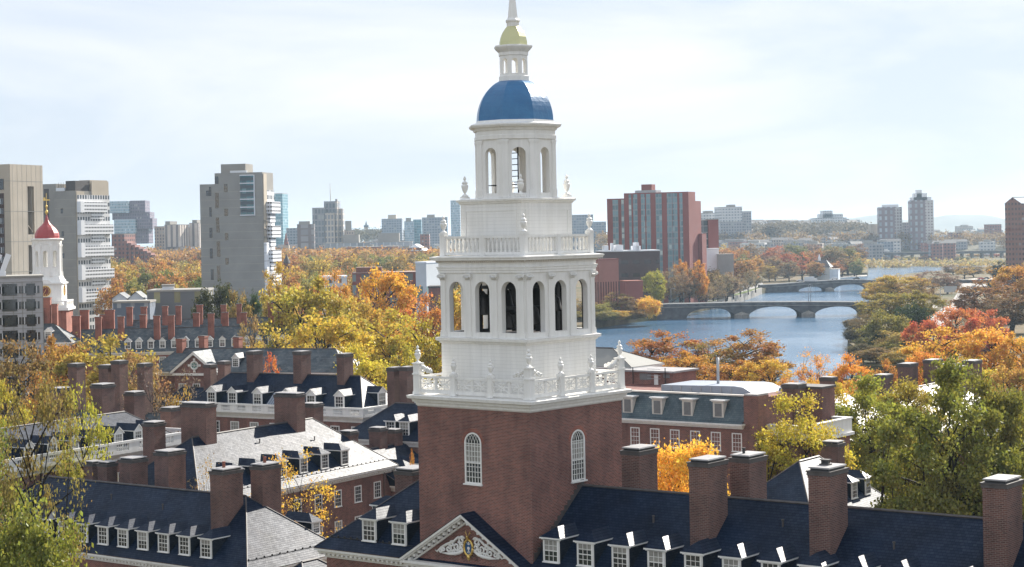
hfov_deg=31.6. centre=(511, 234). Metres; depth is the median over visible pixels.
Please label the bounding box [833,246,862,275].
autumn tree
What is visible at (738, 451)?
window
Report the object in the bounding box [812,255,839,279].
boathouse
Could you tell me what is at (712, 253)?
white block
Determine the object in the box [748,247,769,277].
autumn tree
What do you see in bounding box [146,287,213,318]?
office building
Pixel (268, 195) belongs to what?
window front
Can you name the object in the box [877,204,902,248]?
residential tower
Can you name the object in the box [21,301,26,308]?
window
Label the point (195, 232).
narrow tower
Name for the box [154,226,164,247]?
slab block
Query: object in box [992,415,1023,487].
oak tree
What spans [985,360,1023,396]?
oak tree
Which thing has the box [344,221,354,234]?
slab block
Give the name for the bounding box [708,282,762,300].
river road
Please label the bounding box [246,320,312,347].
maple tree
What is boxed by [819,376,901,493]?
brick house
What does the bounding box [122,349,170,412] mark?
elm tree
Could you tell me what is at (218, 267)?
window
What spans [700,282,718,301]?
riverside tree
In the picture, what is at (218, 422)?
window
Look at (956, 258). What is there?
autumn tree
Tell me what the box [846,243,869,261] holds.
autumn tree
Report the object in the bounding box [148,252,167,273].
autumn tree
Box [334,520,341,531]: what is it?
window
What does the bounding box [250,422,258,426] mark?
window
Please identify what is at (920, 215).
residential tower
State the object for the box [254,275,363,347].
maple tree
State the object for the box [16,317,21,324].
window
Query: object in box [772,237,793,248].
town building
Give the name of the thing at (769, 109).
sky
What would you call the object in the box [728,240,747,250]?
town building
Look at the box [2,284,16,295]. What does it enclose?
window
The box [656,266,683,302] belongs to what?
riverside tree
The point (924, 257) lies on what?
autumn tree
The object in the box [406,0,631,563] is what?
bell tower
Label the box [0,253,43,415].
apartment building
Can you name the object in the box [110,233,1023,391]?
ground
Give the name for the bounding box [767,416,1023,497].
brick house
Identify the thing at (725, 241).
town building
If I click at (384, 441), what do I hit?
brick house
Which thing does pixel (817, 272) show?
autumn tree
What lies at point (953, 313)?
oak tree
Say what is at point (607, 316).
riverside tree
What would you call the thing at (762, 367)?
oak tree
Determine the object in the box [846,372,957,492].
oak tree
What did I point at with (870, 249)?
town building
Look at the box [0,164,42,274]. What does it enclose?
concrete tower
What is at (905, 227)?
link block
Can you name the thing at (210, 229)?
window
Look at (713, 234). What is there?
brick block
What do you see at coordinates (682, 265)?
riverside tree
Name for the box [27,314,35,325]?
window
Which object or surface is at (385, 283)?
maple tree
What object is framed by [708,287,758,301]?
grass verge
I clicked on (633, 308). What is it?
riverside tree
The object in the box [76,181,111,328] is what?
window front
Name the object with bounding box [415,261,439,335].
white pavilion
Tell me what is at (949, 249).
town building
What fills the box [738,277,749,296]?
street tree
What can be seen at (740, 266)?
autumn tree
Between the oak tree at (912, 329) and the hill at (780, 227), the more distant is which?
the hill at (780, 227)
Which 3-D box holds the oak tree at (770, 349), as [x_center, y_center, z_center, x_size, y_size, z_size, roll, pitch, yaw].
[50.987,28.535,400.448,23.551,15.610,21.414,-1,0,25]
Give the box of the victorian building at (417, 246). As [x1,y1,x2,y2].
[405,244,427,253]
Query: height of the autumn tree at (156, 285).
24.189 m
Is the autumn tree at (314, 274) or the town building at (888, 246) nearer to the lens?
the autumn tree at (314, 274)
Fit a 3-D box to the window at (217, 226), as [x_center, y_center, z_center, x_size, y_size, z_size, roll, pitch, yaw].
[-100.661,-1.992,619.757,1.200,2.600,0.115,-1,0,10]
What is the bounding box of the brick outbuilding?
[619,280,642,313]
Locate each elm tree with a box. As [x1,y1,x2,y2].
[0,366,95,566]
[116,365,172,419]
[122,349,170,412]
[147,364,209,418]
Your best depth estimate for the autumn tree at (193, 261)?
1225.66 m
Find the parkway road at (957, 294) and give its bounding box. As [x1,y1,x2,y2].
[931,283,986,325]
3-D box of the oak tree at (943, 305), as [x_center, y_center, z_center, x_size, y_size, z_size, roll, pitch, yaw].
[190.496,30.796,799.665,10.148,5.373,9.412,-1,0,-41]
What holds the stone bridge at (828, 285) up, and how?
in the river
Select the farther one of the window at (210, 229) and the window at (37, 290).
the window at (210, 229)
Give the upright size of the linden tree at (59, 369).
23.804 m
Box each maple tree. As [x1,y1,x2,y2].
[0,378,36,427]
[0,417,28,538]
[0,483,96,566]
[20,372,59,423]
[28,334,92,401]
[51,378,114,478]
[162,376,189,405]
[238,314,265,347]
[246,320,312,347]
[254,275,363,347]
[259,261,298,316]
[263,351,279,372]
[286,307,386,382]
[309,269,351,316]
[333,339,387,389]
[338,289,384,362]
[352,307,439,387]
[353,262,420,359]
[375,344,425,387]
[380,317,441,388]
[391,291,441,375]
[409,452,414,464]
[428,285,460,358]
[454,315,460,329]
[653,431,730,495]
[835,382,858,425]
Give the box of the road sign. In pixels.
[940,286,956,294]
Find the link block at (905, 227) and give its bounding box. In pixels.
[902,222,908,247]
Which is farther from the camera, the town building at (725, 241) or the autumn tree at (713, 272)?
the town building at (725, 241)
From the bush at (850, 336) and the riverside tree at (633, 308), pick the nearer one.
the bush at (850, 336)
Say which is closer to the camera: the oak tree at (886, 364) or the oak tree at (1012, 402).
the oak tree at (1012, 402)
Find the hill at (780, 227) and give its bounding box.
[752,219,1005,256]
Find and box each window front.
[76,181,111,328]
[263,174,275,273]
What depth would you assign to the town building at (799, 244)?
2130.22 m
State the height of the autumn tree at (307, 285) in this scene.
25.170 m
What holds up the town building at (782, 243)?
on the ground
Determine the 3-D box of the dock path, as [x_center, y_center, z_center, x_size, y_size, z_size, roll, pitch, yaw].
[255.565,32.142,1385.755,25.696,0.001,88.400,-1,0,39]
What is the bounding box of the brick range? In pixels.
[71,302,340,398]
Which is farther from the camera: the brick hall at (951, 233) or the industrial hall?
the brick hall at (951, 233)
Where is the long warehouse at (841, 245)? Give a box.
[824,244,847,248]
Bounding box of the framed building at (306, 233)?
[297,221,314,249]
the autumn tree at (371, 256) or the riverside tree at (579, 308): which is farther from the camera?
the autumn tree at (371, 256)
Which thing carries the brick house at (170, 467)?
on the ground
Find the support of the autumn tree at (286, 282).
on the ground
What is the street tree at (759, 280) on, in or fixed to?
on the grass verge
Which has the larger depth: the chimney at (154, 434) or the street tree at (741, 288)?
the street tree at (741, 288)
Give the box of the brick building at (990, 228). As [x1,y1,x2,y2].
[984,224,1001,235]
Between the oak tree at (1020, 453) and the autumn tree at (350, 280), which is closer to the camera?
the oak tree at (1020, 453)
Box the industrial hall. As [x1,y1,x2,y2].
[325,233,412,249]
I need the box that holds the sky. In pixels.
[0,0,1023,244]
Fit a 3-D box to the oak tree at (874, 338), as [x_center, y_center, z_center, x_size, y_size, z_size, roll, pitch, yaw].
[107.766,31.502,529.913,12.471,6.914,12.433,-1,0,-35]
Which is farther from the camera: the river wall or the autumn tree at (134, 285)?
the river wall
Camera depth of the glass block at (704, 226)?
1010.00 m
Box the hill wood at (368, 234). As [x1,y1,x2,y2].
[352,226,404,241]
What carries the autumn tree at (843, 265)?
on the dock path
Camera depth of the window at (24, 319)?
328.93 m
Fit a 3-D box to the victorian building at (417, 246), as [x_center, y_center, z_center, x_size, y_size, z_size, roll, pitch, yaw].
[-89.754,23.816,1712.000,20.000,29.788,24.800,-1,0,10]
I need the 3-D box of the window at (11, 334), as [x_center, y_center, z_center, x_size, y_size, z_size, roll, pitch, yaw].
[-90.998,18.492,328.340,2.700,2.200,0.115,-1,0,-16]
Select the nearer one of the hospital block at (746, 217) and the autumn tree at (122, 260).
the autumn tree at (122, 260)
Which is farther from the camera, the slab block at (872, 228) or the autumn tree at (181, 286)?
the slab block at (872, 228)
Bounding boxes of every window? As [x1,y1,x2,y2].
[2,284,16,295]
[2,299,16,311]
[2,315,17,326]
[2,330,17,342]
[3,346,17,357]
[6,377,18,388]
[15,286,20,293]
[16,301,20,308]
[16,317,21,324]
[16,333,21,339]
[21,286,26,293]
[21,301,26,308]
[22,317,26,324]
[22,332,27,339]
[26,283,34,294]
[26,299,35,310]
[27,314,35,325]
[27,330,35,341]
[34,286,39,292]
[34,301,39,308]
[35,316,39,323]
[35,332,39,339]
[209,207,211,216]
[209,227,212,237]
[210,248,212,258]
[211,269,213,279]
[215,193,218,207]
[216,225,219,232]
[217,249,220,256]
[217,266,220,280]
[217,420,219,431]
[224,184,227,191]
[230,421,238,429]
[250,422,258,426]
[294,498,301,511]
[314,494,322,512]
[330,425,339,431]
[334,489,342,507]
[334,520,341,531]
[354,485,362,503]
[374,481,380,498]
[463,432,482,485]
[571,429,587,483]
[630,427,639,444]
[650,428,659,446]
[670,429,679,447]
[690,430,699,441]
[711,432,720,450]
[731,433,741,452]
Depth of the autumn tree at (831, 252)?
1398.49 m
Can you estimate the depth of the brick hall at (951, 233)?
2330.00 m
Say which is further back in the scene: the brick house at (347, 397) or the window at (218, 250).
the window at (218, 250)
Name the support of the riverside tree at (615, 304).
on the ground
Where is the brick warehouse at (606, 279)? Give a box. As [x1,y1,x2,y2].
[595,258,618,310]
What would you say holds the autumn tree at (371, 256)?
on the ground
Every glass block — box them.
[404,218,413,244]
[413,219,421,243]
[701,220,707,247]
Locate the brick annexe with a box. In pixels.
[428,285,440,335]
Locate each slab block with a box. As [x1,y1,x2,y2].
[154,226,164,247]
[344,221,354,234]
[868,224,876,236]
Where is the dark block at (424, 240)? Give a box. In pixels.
[420,234,429,248]
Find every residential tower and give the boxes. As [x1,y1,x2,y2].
[43,180,114,328]
[200,164,281,317]
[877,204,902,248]
[908,190,933,250]
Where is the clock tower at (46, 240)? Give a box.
[30,196,75,332]
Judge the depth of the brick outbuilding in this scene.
790.35 m
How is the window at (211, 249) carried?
in the residential tower at (240, 230)
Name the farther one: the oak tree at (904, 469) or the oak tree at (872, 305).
the oak tree at (872, 305)
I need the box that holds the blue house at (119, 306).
[112,299,155,328]
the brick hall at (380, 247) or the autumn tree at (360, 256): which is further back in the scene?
the brick hall at (380, 247)
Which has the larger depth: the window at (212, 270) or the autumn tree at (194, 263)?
the autumn tree at (194, 263)
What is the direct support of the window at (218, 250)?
in the residential tower at (240, 230)
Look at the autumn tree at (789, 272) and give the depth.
1281.88 m
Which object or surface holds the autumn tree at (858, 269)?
on the ground
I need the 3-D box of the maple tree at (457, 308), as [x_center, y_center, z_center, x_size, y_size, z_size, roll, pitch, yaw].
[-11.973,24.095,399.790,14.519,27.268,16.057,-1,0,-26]
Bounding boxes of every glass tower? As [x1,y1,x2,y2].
[274,193,287,246]
[450,200,460,242]
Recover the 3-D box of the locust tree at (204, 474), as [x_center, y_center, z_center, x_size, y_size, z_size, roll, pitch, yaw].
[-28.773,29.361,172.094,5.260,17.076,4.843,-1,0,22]
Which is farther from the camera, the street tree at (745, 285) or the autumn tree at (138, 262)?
the autumn tree at (138, 262)
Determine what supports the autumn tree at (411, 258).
on the ground
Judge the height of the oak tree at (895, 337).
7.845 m
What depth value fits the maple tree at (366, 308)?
376.96 m
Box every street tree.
[709,280,727,301]
[721,274,735,301]
[733,278,743,299]
[738,270,756,294]
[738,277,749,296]
[748,271,765,292]
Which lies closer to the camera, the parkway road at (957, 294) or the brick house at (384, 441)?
the brick house at (384, 441)
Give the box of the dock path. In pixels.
[840,275,866,277]
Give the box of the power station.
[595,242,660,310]
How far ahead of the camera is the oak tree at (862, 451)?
194.78 m
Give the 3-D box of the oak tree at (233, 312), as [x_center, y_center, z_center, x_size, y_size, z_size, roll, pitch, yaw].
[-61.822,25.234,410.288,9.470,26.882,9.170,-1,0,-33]
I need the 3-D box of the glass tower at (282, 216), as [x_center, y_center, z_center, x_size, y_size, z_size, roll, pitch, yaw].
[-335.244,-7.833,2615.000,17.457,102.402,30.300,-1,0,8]
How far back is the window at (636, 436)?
188.57 m
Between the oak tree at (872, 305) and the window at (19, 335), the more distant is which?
the oak tree at (872, 305)
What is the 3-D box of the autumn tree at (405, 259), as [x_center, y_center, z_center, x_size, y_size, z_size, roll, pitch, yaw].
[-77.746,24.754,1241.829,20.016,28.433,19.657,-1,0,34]
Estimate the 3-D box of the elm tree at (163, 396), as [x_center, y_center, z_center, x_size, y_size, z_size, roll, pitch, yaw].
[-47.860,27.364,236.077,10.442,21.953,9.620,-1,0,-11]
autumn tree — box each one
[93,279,123,316]
[111,257,126,274]
[111,258,130,270]
[111,265,132,291]
[111,269,128,294]
[117,260,139,282]
[118,263,139,294]
[120,273,146,295]
[130,265,157,291]
[133,256,152,276]
[133,259,150,284]
[144,269,165,293]
[145,281,163,294]
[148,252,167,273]
[153,260,177,278]
[155,268,187,288]
[158,268,181,282]
[165,256,180,272]
[168,269,186,281]
[173,261,187,272]
[177,259,200,280]
[179,278,192,287]
[182,265,200,287]
[187,276,201,287]
[188,255,200,272]
[276,269,306,315]
[282,257,302,277]
[288,264,313,285]
[289,255,305,282]
[296,255,308,269]
[297,255,320,273]
[298,271,325,285]
[298,272,318,314]
[306,254,329,278]
[308,254,325,262]
[313,250,333,263]
[320,254,336,271]
[324,260,346,274]
[327,269,352,288]
[329,251,347,270]
[335,250,363,275]
[345,261,364,275]
[347,266,353,294]
[347,271,353,294]
[354,250,367,270]
[357,252,379,266]
[360,253,377,262]
[360,261,385,270]
[374,257,386,267]
[381,254,397,264]
[382,256,403,270]
[387,250,411,270]
[396,253,417,270]
[404,262,415,270]
[413,252,427,261]
[422,252,439,260]
[707,266,721,298]
[707,271,722,300]
[716,271,741,300]
[719,243,730,253]
[719,248,737,259]
[729,243,747,257]
[734,247,752,258]
[734,253,759,273]
[734,256,761,288]
[739,243,760,259]
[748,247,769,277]
[751,255,765,274]
[759,248,782,263]
[759,264,778,281]
[764,256,784,280]
[770,245,783,254]
[774,249,790,262]
[775,252,796,275]
[777,259,799,280]
[780,241,803,262]
[791,252,810,275]
[792,246,808,271]
[795,260,807,279]
[803,242,821,260]
[804,247,823,263]
[805,259,826,277]
[820,245,833,251]
[821,244,846,267]
[829,254,854,275]
[830,260,846,273]
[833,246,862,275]
[841,252,870,275]
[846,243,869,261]
[849,259,866,276]
[918,256,931,260]
[940,264,961,274]
[954,263,975,278]
[955,256,969,259]
[961,265,985,276]
[983,264,995,274]
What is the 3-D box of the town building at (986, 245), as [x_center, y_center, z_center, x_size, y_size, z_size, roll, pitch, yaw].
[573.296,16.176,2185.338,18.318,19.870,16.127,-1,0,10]
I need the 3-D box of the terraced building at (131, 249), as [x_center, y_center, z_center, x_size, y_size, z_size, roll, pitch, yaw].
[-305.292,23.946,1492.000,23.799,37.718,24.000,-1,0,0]
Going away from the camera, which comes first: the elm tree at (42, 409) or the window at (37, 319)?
the elm tree at (42, 409)
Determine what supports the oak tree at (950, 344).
on the ground
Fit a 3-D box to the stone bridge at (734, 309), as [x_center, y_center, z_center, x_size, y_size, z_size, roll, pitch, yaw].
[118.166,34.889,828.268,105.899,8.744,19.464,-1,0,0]
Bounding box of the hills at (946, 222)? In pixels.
[848,215,1004,232]
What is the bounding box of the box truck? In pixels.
[804,277,816,281]
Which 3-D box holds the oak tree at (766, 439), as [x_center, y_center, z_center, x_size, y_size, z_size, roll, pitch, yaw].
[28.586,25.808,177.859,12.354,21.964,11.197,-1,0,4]
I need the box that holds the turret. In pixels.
[283,254,289,277]
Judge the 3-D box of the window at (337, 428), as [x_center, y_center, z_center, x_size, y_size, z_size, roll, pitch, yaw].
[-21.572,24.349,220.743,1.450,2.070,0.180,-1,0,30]
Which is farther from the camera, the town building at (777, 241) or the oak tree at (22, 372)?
the town building at (777, 241)
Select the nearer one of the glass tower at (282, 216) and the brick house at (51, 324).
the brick house at (51, 324)
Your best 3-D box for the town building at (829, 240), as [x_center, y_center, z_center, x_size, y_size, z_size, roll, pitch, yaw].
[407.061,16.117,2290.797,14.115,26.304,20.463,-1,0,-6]
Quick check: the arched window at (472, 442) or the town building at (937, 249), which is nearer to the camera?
the arched window at (472, 442)
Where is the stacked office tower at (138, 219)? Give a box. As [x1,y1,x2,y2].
[110,200,156,243]
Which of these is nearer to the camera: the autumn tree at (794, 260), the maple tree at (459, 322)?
the maple tree at (459, 322)
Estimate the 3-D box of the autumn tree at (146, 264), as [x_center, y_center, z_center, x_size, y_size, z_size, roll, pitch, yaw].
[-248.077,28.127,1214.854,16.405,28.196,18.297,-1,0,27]
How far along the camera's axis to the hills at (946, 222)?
8733.22 m
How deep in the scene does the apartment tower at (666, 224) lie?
907.20 m
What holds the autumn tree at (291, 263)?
on the ground
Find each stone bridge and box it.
[657,301,888,319]
[758,279,890,292]
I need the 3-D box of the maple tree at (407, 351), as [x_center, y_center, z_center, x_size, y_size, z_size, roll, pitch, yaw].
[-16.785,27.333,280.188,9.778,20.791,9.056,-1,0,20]
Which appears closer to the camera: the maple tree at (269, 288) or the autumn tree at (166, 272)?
the maple tree at (269, 288)
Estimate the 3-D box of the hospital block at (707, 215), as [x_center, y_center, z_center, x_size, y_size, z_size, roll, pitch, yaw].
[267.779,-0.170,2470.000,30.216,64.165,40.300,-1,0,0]
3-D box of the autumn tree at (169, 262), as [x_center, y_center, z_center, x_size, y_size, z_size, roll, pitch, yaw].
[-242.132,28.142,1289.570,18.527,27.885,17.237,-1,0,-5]
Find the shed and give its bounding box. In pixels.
[717,254,733,298]
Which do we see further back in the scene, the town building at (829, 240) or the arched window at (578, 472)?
the town building at (829, 240)
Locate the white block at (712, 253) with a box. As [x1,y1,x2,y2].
[707,248,718,297]
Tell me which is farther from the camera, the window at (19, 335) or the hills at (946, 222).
the hills at (946, 222)
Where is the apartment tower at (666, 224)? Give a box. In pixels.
[607,184,707,302]
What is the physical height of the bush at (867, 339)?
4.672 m
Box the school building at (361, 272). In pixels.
[352,267,416,352]
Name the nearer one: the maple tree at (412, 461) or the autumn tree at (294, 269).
the maple tree at (412, 461)
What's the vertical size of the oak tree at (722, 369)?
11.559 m
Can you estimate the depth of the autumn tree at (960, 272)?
1258.90 m
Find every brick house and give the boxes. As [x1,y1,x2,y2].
[0,382,180,498]
[0,457,326,566]
[14,360,159,425]
[22,448,186,491]
[43,297,80,379]
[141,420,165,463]
[148,391,398,537]
[153,335,365,400]
[153,360,230,412]
[173,350,386,431]
[313,444,1023,566]
[322,275,346,314]
[339,426,418,495]
[352,366,438,453]
[607,358,835,495]
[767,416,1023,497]
[767,438,887,507]
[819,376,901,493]
[872,358,1023,489]
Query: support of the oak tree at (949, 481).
on the ground
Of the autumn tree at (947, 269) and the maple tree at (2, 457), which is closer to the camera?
the maple tree at (2, 457)
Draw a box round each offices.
[286,228,296,244]
[810,211,846,222]
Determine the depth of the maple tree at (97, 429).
184.67 m
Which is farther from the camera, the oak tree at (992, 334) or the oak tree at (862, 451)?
the oak tree at (992, 334)
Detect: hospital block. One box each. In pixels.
[701,211,713,219]
[714,205,741,221]
[718,221,743,239]
[742,211,751,235]
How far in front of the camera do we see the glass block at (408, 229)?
2700.19 m
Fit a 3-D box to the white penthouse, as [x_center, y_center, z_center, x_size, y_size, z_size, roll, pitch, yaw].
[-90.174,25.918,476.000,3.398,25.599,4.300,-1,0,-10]
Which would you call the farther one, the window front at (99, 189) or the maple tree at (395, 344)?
the window front at (99, 189)
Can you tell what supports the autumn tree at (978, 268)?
on the ground
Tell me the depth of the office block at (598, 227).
2650.00 m
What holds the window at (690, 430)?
in the brick house at (672, 404)
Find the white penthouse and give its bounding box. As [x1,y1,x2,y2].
[161,284,174,289]
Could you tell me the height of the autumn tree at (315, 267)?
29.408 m
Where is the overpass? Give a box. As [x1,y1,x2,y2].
[946,279,1004,288]
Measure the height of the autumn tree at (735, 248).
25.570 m
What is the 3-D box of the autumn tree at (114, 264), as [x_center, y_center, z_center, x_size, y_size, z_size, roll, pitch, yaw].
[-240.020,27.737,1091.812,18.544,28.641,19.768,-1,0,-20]
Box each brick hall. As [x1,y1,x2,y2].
[345,246,398,250]
[596,347,664,380]
[947,232,961,238]
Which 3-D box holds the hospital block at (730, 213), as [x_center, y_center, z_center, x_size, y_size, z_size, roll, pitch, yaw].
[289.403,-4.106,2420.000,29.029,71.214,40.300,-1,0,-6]
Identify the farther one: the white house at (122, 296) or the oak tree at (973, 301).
the oak tree at (973, 301)
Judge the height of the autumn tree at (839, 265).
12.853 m
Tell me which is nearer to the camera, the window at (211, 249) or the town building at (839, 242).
the window at (211, 249)
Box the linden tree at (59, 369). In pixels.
[43,329,160,408]
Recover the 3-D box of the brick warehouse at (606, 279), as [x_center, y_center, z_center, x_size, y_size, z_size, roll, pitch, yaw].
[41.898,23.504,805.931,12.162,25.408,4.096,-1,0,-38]
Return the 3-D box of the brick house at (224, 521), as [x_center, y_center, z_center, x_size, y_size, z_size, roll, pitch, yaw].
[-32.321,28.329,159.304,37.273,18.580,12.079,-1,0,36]
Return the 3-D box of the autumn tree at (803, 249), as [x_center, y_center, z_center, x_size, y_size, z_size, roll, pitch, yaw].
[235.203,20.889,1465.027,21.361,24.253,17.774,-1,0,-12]
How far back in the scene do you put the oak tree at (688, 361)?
370.29 m
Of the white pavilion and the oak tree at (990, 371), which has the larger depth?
the white pavilion
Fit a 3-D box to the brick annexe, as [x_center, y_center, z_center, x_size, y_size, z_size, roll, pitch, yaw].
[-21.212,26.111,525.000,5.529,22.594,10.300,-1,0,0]
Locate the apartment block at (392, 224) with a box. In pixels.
[382,215,403,239]
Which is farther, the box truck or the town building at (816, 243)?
the town building at (816, 243)
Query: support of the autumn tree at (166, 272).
on the ground
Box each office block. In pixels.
[572,214,592,249]
[593,221,605,252]
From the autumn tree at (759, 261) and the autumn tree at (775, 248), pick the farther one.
the autumn tree at (775, 248)
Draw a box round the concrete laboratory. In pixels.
[836,231,867,238]
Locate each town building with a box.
[165,247,191,270]
[722,240,734,248]
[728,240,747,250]
[740,241,766,260]
[746,240,769,242]
[765,242,776,255]
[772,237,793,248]
[779,240,784,248]
[785,240,804,246]
[786,241,803,253]
[799,238,811,243]
[802,241,823,259]
[826,237,838,243]
[830,241,847,243]
[845,239,861,242]
[848,241,861,249]
[856,242,883,259]
[859,241,873,259]
[877,240,892,258]
[880,239,900,256]
[918,240,930,250]
[922,242,931,255]
[930,242,942,260]
[932,240,955,259]
[944,239,967,249]
[955,225,972,231]
[978,240,995,254]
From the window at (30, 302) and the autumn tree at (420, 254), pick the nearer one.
the window at (30, 302)
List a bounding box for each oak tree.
[0,335,60,424]
[191,279,239,317]
[226,288,252,317]
[242,291,263,316]
[626,329,711,366]
[659,351,716,380]
[678,339,737,380]
[691,328,795,381]
[699,359,767,380]
[729,356,794,384]
[752,388,861,480]
[776,377,788,384]
[789,347,834,383]
[805,373,857,394]
[827,351,872,396]
[835,369,918,496]
[841,323,865,333]
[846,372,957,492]
[849,312,873,330]
[850,419,880,490]
[852,293,906,324]
[853,308,911,342]
[856,282,887,300]
[860,349,1023,516]
[862,273,931,300]
[866,331,885,345]
[868,358,897,390]
[871,328,922,347]
[883,289,945,318]
[884,427,944,511]
[891,299,932,342]
[895,278,940,303]
[895,432,987,515]
[897,326,990,375]
[899,316,949,360]
[899,339,922,346]
[905,348,940,385]
[914,270,954,293]
[932,303,985,359]
[933,273,965,293]
[934,299,949,309]
[942,356,1023,519]
[945,279,1023,323]
[950,355,1003,395]
[957,323,1022,388]
[961,308,1009,368]
[974,293,1023,331]
[985,262,1023,302]
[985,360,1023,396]
[990,261,1008,284]
[990,331,1023,390]
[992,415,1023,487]
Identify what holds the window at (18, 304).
in the apartment building at (21, 307)
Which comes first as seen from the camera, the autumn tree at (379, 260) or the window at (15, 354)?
the window at (15, 354)
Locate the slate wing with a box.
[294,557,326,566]
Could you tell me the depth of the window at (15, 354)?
328.21 m
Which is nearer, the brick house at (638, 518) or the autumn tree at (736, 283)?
the brick house at (638, 518)
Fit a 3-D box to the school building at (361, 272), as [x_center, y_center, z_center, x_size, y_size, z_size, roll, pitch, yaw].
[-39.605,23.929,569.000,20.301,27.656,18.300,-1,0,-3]
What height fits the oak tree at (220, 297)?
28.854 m
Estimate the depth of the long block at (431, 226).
2599.89 m
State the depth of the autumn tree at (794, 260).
1313.36 m
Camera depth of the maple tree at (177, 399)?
215.38 m
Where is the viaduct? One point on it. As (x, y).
(961, 253)
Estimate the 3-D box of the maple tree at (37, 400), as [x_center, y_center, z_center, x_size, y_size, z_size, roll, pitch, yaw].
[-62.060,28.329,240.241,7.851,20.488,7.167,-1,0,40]
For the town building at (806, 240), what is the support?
on the ground
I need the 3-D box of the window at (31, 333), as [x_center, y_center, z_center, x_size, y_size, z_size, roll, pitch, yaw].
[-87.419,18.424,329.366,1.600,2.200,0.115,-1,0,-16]
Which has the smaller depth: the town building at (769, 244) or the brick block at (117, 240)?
the brick block at (117, 240)
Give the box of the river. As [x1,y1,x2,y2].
[441,264,1004,382]
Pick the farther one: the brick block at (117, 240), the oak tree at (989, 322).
the brick block at (117, 240)
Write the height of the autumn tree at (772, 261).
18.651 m
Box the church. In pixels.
[283,234,289,250]
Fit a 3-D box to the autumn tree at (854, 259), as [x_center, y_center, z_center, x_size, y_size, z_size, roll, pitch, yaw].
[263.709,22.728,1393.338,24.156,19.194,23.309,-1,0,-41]
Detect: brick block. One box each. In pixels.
[111,234,134,262]
[705,219,718,247]
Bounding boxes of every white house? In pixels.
[112,292,129,308]
[128,291,146,299]
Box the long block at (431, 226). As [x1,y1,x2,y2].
[422,215,447,247]
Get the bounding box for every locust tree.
[191,454,211,490]
[268,445,345,537]
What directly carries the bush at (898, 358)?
on the ground
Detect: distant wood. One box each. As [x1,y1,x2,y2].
[111,241,458,268]
[594,228,1005,248]
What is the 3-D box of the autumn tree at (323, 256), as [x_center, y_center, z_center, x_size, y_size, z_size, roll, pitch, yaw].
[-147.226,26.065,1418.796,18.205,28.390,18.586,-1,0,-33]
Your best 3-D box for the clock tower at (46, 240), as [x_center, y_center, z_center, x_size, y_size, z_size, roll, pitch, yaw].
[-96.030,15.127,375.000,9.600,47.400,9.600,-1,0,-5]
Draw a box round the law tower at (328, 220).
[312,192,344,248]
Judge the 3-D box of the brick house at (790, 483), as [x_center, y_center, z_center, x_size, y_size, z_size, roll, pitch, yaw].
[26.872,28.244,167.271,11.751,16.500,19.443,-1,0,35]
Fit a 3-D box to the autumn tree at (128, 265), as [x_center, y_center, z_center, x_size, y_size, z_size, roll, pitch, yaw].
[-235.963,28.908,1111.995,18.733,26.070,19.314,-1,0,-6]
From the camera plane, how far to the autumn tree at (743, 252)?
1403.39 m
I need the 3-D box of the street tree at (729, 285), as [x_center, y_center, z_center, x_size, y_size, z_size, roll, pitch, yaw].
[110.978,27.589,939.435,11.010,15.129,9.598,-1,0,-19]
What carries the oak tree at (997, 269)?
on the ground
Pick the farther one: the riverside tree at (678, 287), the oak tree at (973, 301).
the riverside tree at (678, 287)
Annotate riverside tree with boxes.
[576,298,597,313]
[595,302,613,315]
[595,310,623,320]
[601,291,634,310]
[609,310,634,319]
[620,298,638,318]
[625,309,647,319]
[635,295,662,318]
[642,268,666,302]
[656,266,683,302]
[669,266,692,302]
[673,259,688,302]
[676,267,701,302]
[689,259,710,301]
[690,278,711,300]
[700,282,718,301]
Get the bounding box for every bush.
[576,311,597,320]
[840,318,861,327]
[840,327,871,340]
[844,343,877,355]
[852,347,900,362]
[853,336,874,347]
[873,341,908,349]
[876,349,911,365]
[889,345,921,350]
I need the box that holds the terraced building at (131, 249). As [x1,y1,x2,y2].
[124,241,158,270]
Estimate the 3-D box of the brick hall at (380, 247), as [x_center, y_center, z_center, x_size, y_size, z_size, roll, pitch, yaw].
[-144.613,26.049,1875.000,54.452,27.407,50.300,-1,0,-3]
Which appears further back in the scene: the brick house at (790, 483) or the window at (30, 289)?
the window at (30, 289)
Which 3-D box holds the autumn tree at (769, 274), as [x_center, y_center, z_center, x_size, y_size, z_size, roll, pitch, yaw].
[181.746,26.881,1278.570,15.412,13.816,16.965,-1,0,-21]
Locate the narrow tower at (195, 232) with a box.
[189,220,200,247]
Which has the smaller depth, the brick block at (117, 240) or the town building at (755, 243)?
the brick block at (117, 240)
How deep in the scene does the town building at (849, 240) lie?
2258.10 m
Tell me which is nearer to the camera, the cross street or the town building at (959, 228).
the cross street
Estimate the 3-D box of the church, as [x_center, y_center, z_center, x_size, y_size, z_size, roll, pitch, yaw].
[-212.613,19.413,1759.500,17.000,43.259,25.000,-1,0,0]
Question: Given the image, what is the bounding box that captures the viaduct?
[884,250,1005,259]
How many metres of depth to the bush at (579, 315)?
758.55 m
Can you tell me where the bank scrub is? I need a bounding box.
[863,255,1005,267]
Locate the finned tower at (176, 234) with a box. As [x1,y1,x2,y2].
[164,221,188,248]
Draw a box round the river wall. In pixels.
[711,288,761,309]
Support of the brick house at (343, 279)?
on the ground
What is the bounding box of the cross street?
[951,277,994,283]
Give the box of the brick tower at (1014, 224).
[1005,197,1023,284]

